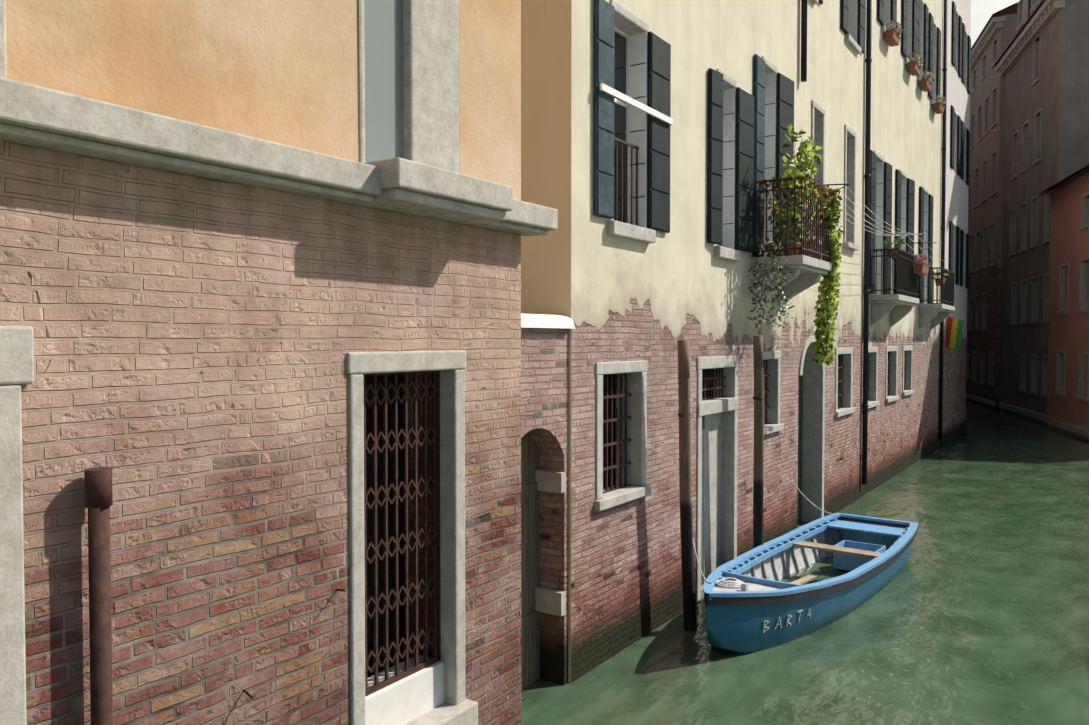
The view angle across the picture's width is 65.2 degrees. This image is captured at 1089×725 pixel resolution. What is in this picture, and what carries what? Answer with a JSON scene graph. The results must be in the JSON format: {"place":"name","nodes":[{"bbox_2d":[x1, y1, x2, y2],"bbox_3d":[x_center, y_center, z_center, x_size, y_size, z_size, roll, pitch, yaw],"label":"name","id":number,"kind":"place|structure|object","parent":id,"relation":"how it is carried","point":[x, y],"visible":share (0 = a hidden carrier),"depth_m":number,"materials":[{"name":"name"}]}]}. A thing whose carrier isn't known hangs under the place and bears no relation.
{"place":"outdoors","nodes":[
{"label":"outdoors","id":0,"kind":"place"},
{"bbox_2d":[521,399,1088,724],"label":"canal water","id":1,"kind":"structure","parent":0,"point":[975,611],"depth_m":9.92,"materials":[{"name":"green liquid"}]},
{"bbox_2d":[0,140,520,724],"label":"brick wall","id":2,"kind":"structure","parent":1,"relation":"in","point":[196,338],"depth_m":4.00,"materials":[{"name":"brown brick"}]},
{"bbox_2d":[84,467,112,724],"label":"rain pipe","id":3,"kind":"object","parent":2,"relation":"attached to","point":[98,492],"visible":0.98,"depth_m":3.40,"materials":[{"name":"orange metal"}]},
{"bbox_2d":[6,0,520,200],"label":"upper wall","id":4,"kind":"structure","parent":2,"relation":"on","point":[285,72],"depth_m":4.11,"materials":[{"name":"orange paint"}]},
{"bbox_2d":[0,0,557,724],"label":"stone trim","id":5,"kind":"structure","parent":2,"relation":"attached to","point":[424,178],"depth_m":4.64,"materials":[{"name":"white stone"}]},
{"bbox_2d":[364,0,403,162],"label":"window pane","id":6,"kind":"structure","parent":5,"relation":"in","point":[383,45],"depth_m":4.92,"materials":[{"name":"grey glass"}]},
{"bbox_2d":[243,589,345,698],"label":"wall hooks","id":7,"kind":"object","parent":2,"relation":"attached to","point":[248,693],"depth_m":4.08,"materials":[{"name":"orange metal"}]},
{"bbox_2d":[366,374,404,677],"bbox_3d":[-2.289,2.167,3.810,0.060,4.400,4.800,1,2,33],"label":"gate","id":8,"kind":"structure","parent":2,"relation":"in","point":[380,521],"depth_m":5.59,"materials":[{"name":"brown metal"}]},
{"bbox_2d":[363,370,440,696],"bbox_3d":[-0.897,0.992,5.142,0.026,1.880,0.790,1,2,33],"label":"building window grille","id":9,"kind":"object","parent":2,"relation":"attached to","point":[434,492],"visible":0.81,"depth_m":5.20,"materials":[{"name":"brown metal"}]},
{"bbox_2d":[365,655,444,724],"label":"building slab","id":10,"kind":"structure","parent":2,"relation":"in","point":[405,700],"depth_m":5.20,"materials":[{"name":"white stone"}]},
{"bbox_2d":[521,328,568,684],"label":"brick gate wall","id":11,"kind":"structure","parent":2,"relation":"attached to","point":[545,388],"depth_m":8.52,"materials":[{"name":"brown brick"}]},
{"bbox_2d":[521,432,540,688],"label":"gate planks","id":12,"kind":"object","parent":11,"relation":"in","point":[530,617],"visible":0.14,"depth_m":8.53,"materials":[{"name":"black wood"}]},
{"bbox_2d":[521,313,574,328],"bbox_3d":[-0.588,-0.376,7.370,0.260,0.135,2.827,1,2,33],"label":"wall coping","id":13,"kind":"object","parent":11,"relation":"on","point":[545,321],"visible":0.32,"depth_m":8.09,"materials":[{"name":"white stone"}]},
{"bbox_2d":[535,469,565,615],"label":"stone blocks","id":14,"kind":"structure","parent":11,"relation":"attached to","point":[550,601],"depth_m":8.52,"materials":[{"name":"grey stone"}]},
{"bbox_2d":[677,339,695,630],"bbox_3d":[1.692,1.966,10.104,0.177,4.480,0.498,1,2,33],"label":"mooring pole","id":15,"kind":"object","parent":1,"relation":"in","point":[687,563],"visible":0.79,"depth_m":9.99,"materials":[{"name":"brown wood"}]},
{"bbox_2d":[521,0,943,682],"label":"building facade","id":16,"kind":"structure","parent":1,"relation":"in","point":[613,298],"depth_m":10.86,"materials":[{"name":"beige paint"}]},
{"bbox_2d":[614,32,716,245],"bbox_3d":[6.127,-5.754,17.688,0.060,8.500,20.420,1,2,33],"label":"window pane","id":17,"kind":"structure","parent":16,"relation":"in","point":[620,86],"depth_m":9.79,"materials":[{"name":"glass"}]},
{"bbox_2d":[594,0,764,256],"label":"faded building shutters","id":18,"kind":"object","parent":16,"relation":"attached to","point":[604,32],"visible":0.83,"depth_m":8.95,"materials":[{"name":"wood"}]},
{"bbox_2d":[701,412,722,590],"bbox_3d":[2.161,2.421,11.954,0.240,3.460,1.180,1,2,33],"label":"door","id":19,"kind":"structure","parent":16,"relation":"in","point":[713,492],"depth_m":12.07,"materials":[{"name":"grey wood"}]},
{"bbox_2d":[701,375,801,585],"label":"building doors","id":20,"kind":"structure","parent":16,"relation":"in","point":[799,463],"depth_m":16.04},
{"bbox_2d":[603,137,905,493],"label":"window panes","id":21,"kind":"structure","parent":16,"relation":"attached to","point":[616,419],"depth_m":9.68,"materials":[{"name":"glass"}]},
{"bbox_2d":[594,0,934,602],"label":"window surrounds","id":22,"kind":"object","parent":16,"relation":"attached to","point":[811,371],"depth_m":12.34,"materials":[{"name":"grey stone"}]},
{"bbox_2d":[603,62,927,487],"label":"bars","id":23,"kind":"object","parent":16,"relation":"in","point":[604,376],"visible":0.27,"depth_m":10.02,"materials":[{"name":"black metal"}]},
{"bbox_2d":[600,0,936,303],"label":"window frame","id":24,"kind":"object","parent":16,"relation":"in","point":[638,110],"visible":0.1,"depth_m":12.17,"materials":[{"name":"white wood"}]},
{"bbox_2d":[751,255,831,306],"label":"balcony slab","id":25,"kind":"structure","parent":16,"relation":"attached to","point":[808,272],"depth_m":12.78,"materials":[{"name":"grey stone"}]},
{"bbox_2d":[752,176,830,262],"bbox_3d":[3.848,-2.152,13.176,0.758,1.138,1.552,1,2,33],"label":"balcony railing","id":26,"kind":"object","parent":16,"relation":"attached to","point":[825,256],"visible":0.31,"depth_m":12.62,"materials":[{"name":"black metal"}]},
{"bbox_2d":[757,176,841,231],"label":"balcony plants","id":27,"kind":"object","parent":26,"relation":"attached to","point":[816,186],"visible":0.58,"depth_m":12.66,"materials":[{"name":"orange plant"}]},
{"bbox_2d":[763,28,945,285],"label":"flower pots","id":28,"kind":"object","parent":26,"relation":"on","point":[892,39],"visible":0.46,"depth_m":20.10,"materials":[{"name":"ceramic"}]},
{"bbox_2d":[885,22,945,263],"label":"pink flowers","id":29,"kind":"object","parent":28,"relation":"on","point":[899,31],"visible":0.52,"depth_m":20.29,"materials":[{"name":"plant"}]},
{"bbox_2d":[647,0,940,303],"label":"window shutters","id":30,"kind":"object","parent":16,"relation":"attached to","point":[658,163],"visible":0.77,"depth_m":12.38,"materials":[{"name":"black wood"}]},
{"bbox_2d":[744,21,949,365],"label":"plants","id":31,"kind":"object","parent":16,"relation":"attached to","point":[786,260],"depth_m":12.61,"materials":[{"name":"green plant"}]},
{"bbox_2d":[807,183,936,243],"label":"clothes line arms","id":32,"kind":"object","parent":16,"relation":"attached to","point":[846,184],"visible":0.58,"depth_m":19.59},
{"bbox_2d":[801,0,947,483],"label":"drainpipes","id":33,"kind":"object","parent":16,"relation":"attached to","point":[867,177],"visible":0.94,"depth_m":18.57,"materials":[{"name":"black metal"}]},
{"bbox_2d":[837,186,937,263],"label":"clotheslines","id":34,"kind":"object","parent":16,"relation":"attached to","point":[880,224],"visible":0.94,"depth_m":16.97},
{"bbox_2d":[869,294,918,326],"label":"balcony slab","id":35,"kind":"structure","parent":16,"relation":"attached to","point":[898,307],"depth_m":19.21,"materials":[{"name":"white stone"}]},
{"bbox_2d":[870,248,918,297],"bbox_3d":[8.251,-2.052,19.992,0.598,1.018,2.472,1,2,33],"label":"balcony railing","id":36,"kind":"object","parent":16,"relation":"attached to","point":[907,281],"visible":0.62,"depth_m":19.38,"materials":[{"name":"black metal"}]},
{"bbox_2d":[918,304,954,329],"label":"balcony slab","id":37,"kind":"structure","parent":16,"relation":"attached to","point":[936,314],"depth_m":24.15,"materials":[{"name":"white stone"}]},
{"bbox_2d":[919,267,954,305],"bbox_3d":[11.502,-2.183,24.913,0.598,1.018,2.372,1,2,33],"label":"balcony railing","id":38,"kind":"object","parent":16,"relation":"attached to","point":[947,292],"visible":0.71,"depth_m":24.51,"materials":[{"name":"black metal"}]},
{"bbox_2d":[753,335,763,548],"bbox_3d":[3.066,1.880,12.184,0.175,4.538,0.370,1,2,33],"label":"mooring pole","id":39,"kind":"object","parent":1,"relation":"in","point":[758,502],"visible":0.71,"depth_m":12.07,"materials":[{"name":"brown wood"}]},
{"bbox_2d":[753,396,762,399],"bbox_3d":[3.035,0.503,12.075,0.147,0.048,0.149,1,2,33],"label":"bracket","id":40,"kind":"object","parent":39,"relation":"attached to","point":[757,398],"visible":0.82,"depth_m":12.01,"materials":[{"name":"brown metal"}]},
{"bbox_2d":[706,529,912,653],"bbox_3d":[3.602,2.876,11.413,1.677,0.900,5.946,1,2,33],"label":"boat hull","id":41,"kind":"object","parent":1,"relation":"on","point":[735,628],"visible":0.5,"depth_m":9.66,"materials":[{"name":"blue wood"}]},
{"bbox_2d":[705,580,782,598],"bbox_3d":[2.199,2.685,9.602,1.025,0.402,1.394,1,2,33],"label":"boat foredeck","id":42,"kind":"object","parent":41,"relation":"attached to","point":[747,586],"visible":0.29,"depth_m":9.79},
{"bbox_2d":[716,577,742,587],"bbox_3d":[2.169,2.562,9.935,0.339,0.058,0.341,1,2,33],"label":"coiled rope","id":43,"kind":"object","parent":42,"relation":"on","point":[724,583],"visible":0.94,"depth_m":9.86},
{"bbox_2d":[722,570,802,588],"bbox_3d":[2.572,2.603,10.160,1.037,0.090,0.192,1,2,33],"label":"boat deck coaming","id":44,"kind":"object","parent":42,"relation":"on","point":[762,581],"visible":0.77,"depth_m":10.07,"materials":[{"name":"blue wood"}]},
{"bbox_2d":[692,480,840,582],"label":"boat mooring lines","id":45,"kind":"object","parent":41,"relation":"attached to","point":[694,545],"visible":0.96,"depth_m":10.07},
{"bbox_2d":[763,608,810,632],"bbox_3d":[2.777,2.927,9.675,0.051,0.143,0.851,2,3,54],"label":"boat lettering","id":46,"kind":"object","parent":41,"relation":"attached to","point":[779,620],"visible":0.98,"depth_m":9.63},
{"bbox_2d":[703,513,917,596],"bbox_3d":[3.613,2.580,11.422,1.727,0.369,5.990,1,2,33],"label":"boat gunwale","id":47,"kind":"object","parent":41,"relation":"attached to","point":[897,546],"visible":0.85,"depth_m":11.53,"materials":[{"name":"blue wood"}]},
{"bbox_2d":[704,517,917,604],"bbox_3d":[3.613,2.600,11.422,1.713,0.329,5.989,1,2,33],"label":"boat rub rail","id":48,"kind":"object","parent":41,"relation":"attached to","point":[781,598],"visible":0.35,"depth_m":9.90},
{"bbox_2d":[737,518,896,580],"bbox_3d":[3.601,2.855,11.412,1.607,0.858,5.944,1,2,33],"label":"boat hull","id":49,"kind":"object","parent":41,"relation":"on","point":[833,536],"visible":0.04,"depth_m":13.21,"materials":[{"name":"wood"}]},
{"bbox_2d":[732,529,831,580],"bbox_3d":[3.763,2.938,11.657,1.600,0.679,4.184,1,2,33],"label":"boat's inner hull","id":50,"kind":"object","parent":49,"relation":"attached to","point":[785,562],"visible":0.19,"depth_m":12.52,"materials":[{"name":"white wood"}]},
{"bbox_2d":[791,541,881,583],"bbox_3d":[3.670,2.949,11.460,1.499,0.455,2.513,1,2,33],"label":"boat thwart and planks","id":51,"kind":"object","parent":49,"relation":"in","point":[836,549],"visible":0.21,"depth_m":12.22,"materials":[{"name":"brown wood"}]},
{"bbox_2d":[833,540,885,570],"bbox_3d":[4.723,2.916,12.757,0.624,0.332,0.504,1,2,38],"label":"storage box","id":52,"kind":"object","parent":49,"relation":"in","point":[842,561],"visible":0.48,"depth_m":12.69,"materials":[{"name":"blue wood"}]},
{"bbox_2d":[823,519,905,536],"bbox_3d":[5.152,2.624,13.502,1.325,0.030,0.686,1,2,33],"label":"boat seat","id":53,"kind":"object","parent":49,"relation":"attached to","point":[870,528],"visible":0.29,"depth_m":13.46,"materials":[{"name":"blue wood"}]},
{"bbox_2d":[940,0,970,446],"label":"building","id":54,"kind":"structure","parent":1,"relation":"in","point":[954,361],"depth_m":29.46,"materials":[{"name":"white paint"}]},
{"bbox_2d":[946,316,952,347],"bbox_3d":[13.229,-0.997,27.862,0.280,1.050,0.070,1,2,33],"label":"flag","id":55,"kind":"object","parent":54,"relation":"attached to","point":[949,326],"visible":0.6,"depth_m":27.85,"materials":[{"name":"fabric"}]},
{"bbox_2d":[949,318,957,348],"bbox_3d":[13.362,-0.945,27.775,0.280,1.050,0.070,1,2,33],"label":"flag stripe","id":56,"kind":"object","parent":54,"relation":"attached to","point":[953,333],"visible":1,"depth_m":27.78,"materials":[{"name":"yellow fabric"}]},
{"bbox_2d":[954,319,963,350],"bbox_3d":[13.495,-0.892,27.689,0.280,1.050,0.070,1,2,33],"label":"flag stripe","id":57,"kind":"object","parent":54,"relation":"attached to","point":[959,334],"visible":1,"depth_m":27.69,"materials":[{"name":"green fabric"}]},
{"bbox_2d":[949,1,970,287],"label":"window shutters","id":58,"kind":"object","parent":54,"relation":"attached to","point":[960,133],"visible":1,"depth_m":29.60,"materials":[{"name":"black wood"}]},
{"bbox_2d":[966,13,1032,408],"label":"block walls","id":59,"kind":"structure","parent":1,"relation":"in","point":[981,216],"depth_m":44.55,"materials":[{"name":"paint"}]},
{"bbox_2d":[966,16,1005,405],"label":"stone trim","id":60,"kind":"structure","parent":59,"relation":"attached to","point":[991,31],"depth_m":45.84,"materials":[{"name":"grey stone"}]},
{"bbox_2d":[971,0,1030,50],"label":"roof cornice","id":61,"kind":"structure","parent":59,"relation":"on","point":[1012,9],"depth_m":42.51,"materials":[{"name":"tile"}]},
{"bbox_2d":[995,0,1045,66],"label":"roof cornice","id":62,"kind":"structure","parent":59,"relation":"on","point":[1021,30],"depth_m":37.81,"materials":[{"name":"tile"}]},
{"bbox_2d":[1000,0,1088,423],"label":"block walls","id":63,"kind":"structure","parent":1,"relation":"in","point":[1058,92],"depth_m":36.17,"materials":[{"name":"paint"}]},
{"bbox_2d":[995,0,1065,420],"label":"stone trim","id":64,"kind":"structure","parent":63,"relation":"attached to","point":[1047,11],"depth_m":37.31,"materials":[{"name":"grey stone"}]},
{"bbox_2d":[1025,0,1040,22],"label":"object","id":65,"kind":"object","parent":63,"relation":"attached to","point":[1029,9],"depth_m":39.02,"materials":[{"name":"grey"}]},
{"bbox_2d":[1047,172,1088,439],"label":"pink house walls","id":66,"kind":"structure","parent":1,"relation":"in","point":[1069,243],"depth_m":31.57,"materials":[{"name":"pink paint"}]},
{"bbox_2d":[1037,164,1088,196],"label":"roof eave","id":67,"kind":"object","parent":66,"relation":"on","point":[1074,176],"depth_m":31.46,"materials":[{"name":"tile"}]},
{"bbox_2d":[1044,192,1088,436],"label":"pink house stone trim","id":68,"kind":"structure","parent":66,"relation":"attached to","point":[1081,355],"depth_m":30.36,"materials":[{"name":"stone"}]},
{"bbox_2d":[971,0,1019,47],"label":"sky","id":69,"kind":"structure","parent":0,"point":[981,10],"materials":[{"name":"white"}]}
]}

